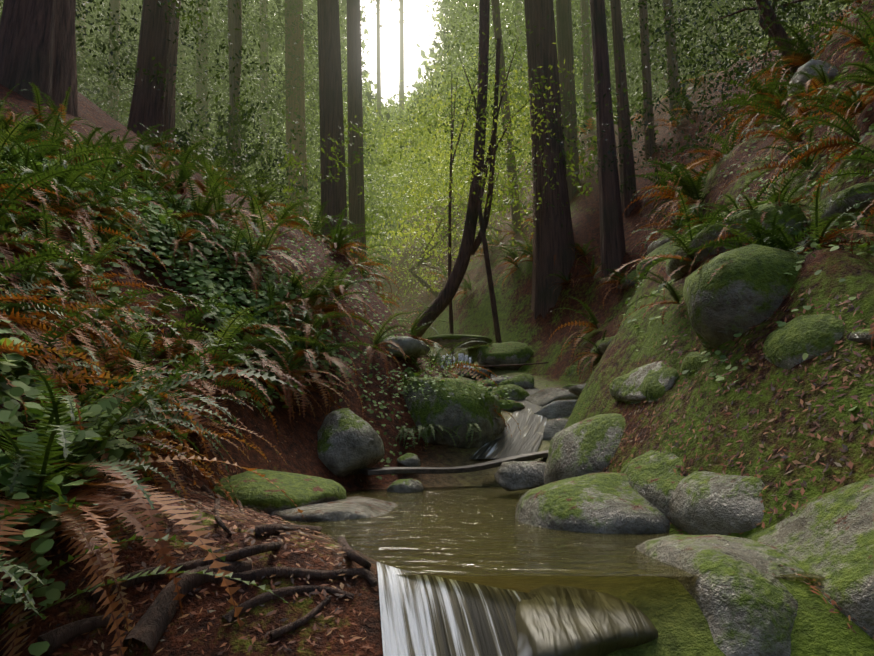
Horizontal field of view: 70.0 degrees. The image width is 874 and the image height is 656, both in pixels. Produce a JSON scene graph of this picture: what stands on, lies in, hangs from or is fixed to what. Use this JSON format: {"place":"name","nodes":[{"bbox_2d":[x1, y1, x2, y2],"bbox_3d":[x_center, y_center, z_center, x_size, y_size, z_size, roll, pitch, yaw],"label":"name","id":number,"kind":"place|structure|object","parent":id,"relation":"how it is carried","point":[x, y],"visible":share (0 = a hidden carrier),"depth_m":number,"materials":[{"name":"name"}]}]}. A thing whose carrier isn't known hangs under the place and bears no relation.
{"place":"outdoors","nodes":[
{"label":"outdoors","id":0,"kind":"place"},
{"bbox_2d":[223,0,525,106],"label":"sky","id":1,"kind":"structure","parent":0,"point":[389,40],"materials":[{"name":"white"}]},
{"bbox_2d":[0,0,873,655],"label":"terrain","id":2,"kind":"structure","parent":0,"point":[672,610],"depth_m":4.12,"materials":[{"name":"green plant"}]},
{"bbox_2d":[38,481,377,654],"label":"tree roots","id":3,"kind":"object","parent":2,"relation":"on","point":[150,626],"visible":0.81,"depth_m":1.98,"materials":[{"name":"brown plant"}]},
{"bbox_2d":[92,0,416,153],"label":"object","id":4,"kind":"object","parent":2,"relation":"on","point":[385,7],"visible":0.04,"depth_m":40.38,"materials":[{"name":"green plant"}]},
{"bbox_2d":[86,0,514,151],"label":"conifer foliage","id":5,"kind":"object","parent":2,"relation":"on","point":[242,46],"depth_m":32.06,"materials":[{"name":"green plant"}]},
{"bbox_2d":[0,0,777,319],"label":"tree trunks","id":6,"kind":"object","parent":2,"relation":"on","point":[38,42],"depth_m":14.23,"materials":[{"name":"brown wood"}]},
{"bbox_2d":[76,0,745,112],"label":"tree trunks","id":7,"kind":"object","parent":2,"relation":"on","point":[657,87],"depth_m":24.03,"materials":[{"name":"plant"}]},
{"bbox_2d":[0,0,852,307],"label":"background foliage","id":8,"kind":"object","parent":2,"relation":"on","point":[406,156],"visible":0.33,"depth_m":19.59,"materials":[{"name":"green plant"}]},
{"bbox_2d":[0,0,873,655],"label":"ferns","id":9,"kind":"object","parent":2,"relation":"on","point":[142,390],"visible":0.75,"depth_m":4.47,"materials":[{"name":"green plant"}]},
{"bbox_2d":[0,0,873,655],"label":"ground cover plant","id":10,"kind":"object","parent":2,"relation":"on","point":[16,418],"visible":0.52,"depth_m":5.36,"materials":[{"name":"green plant"}]},
{"bbox_2d":[0,1,873,655],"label":"fallen leaves","id":11,"kind":"object","parent":2,"relation":"on","point":[774,509],"visible":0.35,"depth_m":2.74,"materials":[{"name":"brown plant"}]},
{"bbox_2d":[95,0,804,361],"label":"tree stems","id":12,"kind":"object","parent":2,"relation":"on","point":[491,286],"visible":0.27,"depth_m":14.28,"materials":[{"name":"brown plant"}]},
{"bbox_2d":[360,450,548,475],"bbox_3d":[0.387,1.303,6.175,2.321,0.238,0.284,5,-11,-25],"label":"log","id":13,"kind":"object","parent":2,"relation":"on","point":[444,470],"visible":0.83,"depth_m":5.93,"materials":[{"name":"brown wood"}]},
{"bbox_2d":[377,562,536,655],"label":"cascade water","id":14,"kind":"structure","parent":2,"relation":"on","point":[426,615],"depth_m":2.00,"materials":[{"name":"white liquid"}]},
{"bbox_2d":[422,334,532,368],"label":"mossy boulders","id":15,"kind":"object","parent":2,"relation":"on","point":[507,353],"visible":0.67,"depth_m":13.00,"materials":[{"name":"green stone"}]},
{"bbox_2d":[441,353,470,369],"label":"waterfall water","id":16,"kind":"structure","parent":15,"relation":"on","point":[462,357],"depth_m":12.47,"materials":[{"name":"grey liquid"}]},
{"bbox_2d":[227,0,801,339],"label":"leaning tree trunks","id":17,"kind":"object","parent":2,"relation":"on","point":[469,247],"visible":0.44,"depth_m":13.89,"materials":[{"name":"brown plant"}]},
{"bbox_2d":[212,59,873,655],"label":"boulders","id":18,"kind":"object","parent":2,"relation":"on","point":[738,591],"visible":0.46,"depth_m":3.52,"materials":[{"name":"stone"}]},
{"bbox_2d":[475,362,548,366],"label":"branch sticks","id":19,"kind":"object","parent":18,"relation":"on","point":[511,364],"visible":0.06,"depth_m":12.28,"materials":[{"name":"brown wood"}]},
{"bbox_2d":[515,584,657,655],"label":"wet hump rock","id":20,"kind":"object","parent":2,"relation":"on","point":[554,620],"visible":0.6,"depth_m":1.97,"materials":[{"name":"stone"}]},
{"bbox_2d":[437,362,546,458],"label":"stream water","id":21,"kind":"structure","parent":0,"point":[531,424],"depth_m":7.25,"materials":[{"name":"grey liquid"}]},
{"bbox_2d":[270,486,822,576],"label":"pool water","id":22,"kind":"structure","parent":0,"point":[468,530],"depth_m":2.88,"materials":[{"name":"brown liquid"}]}
]}

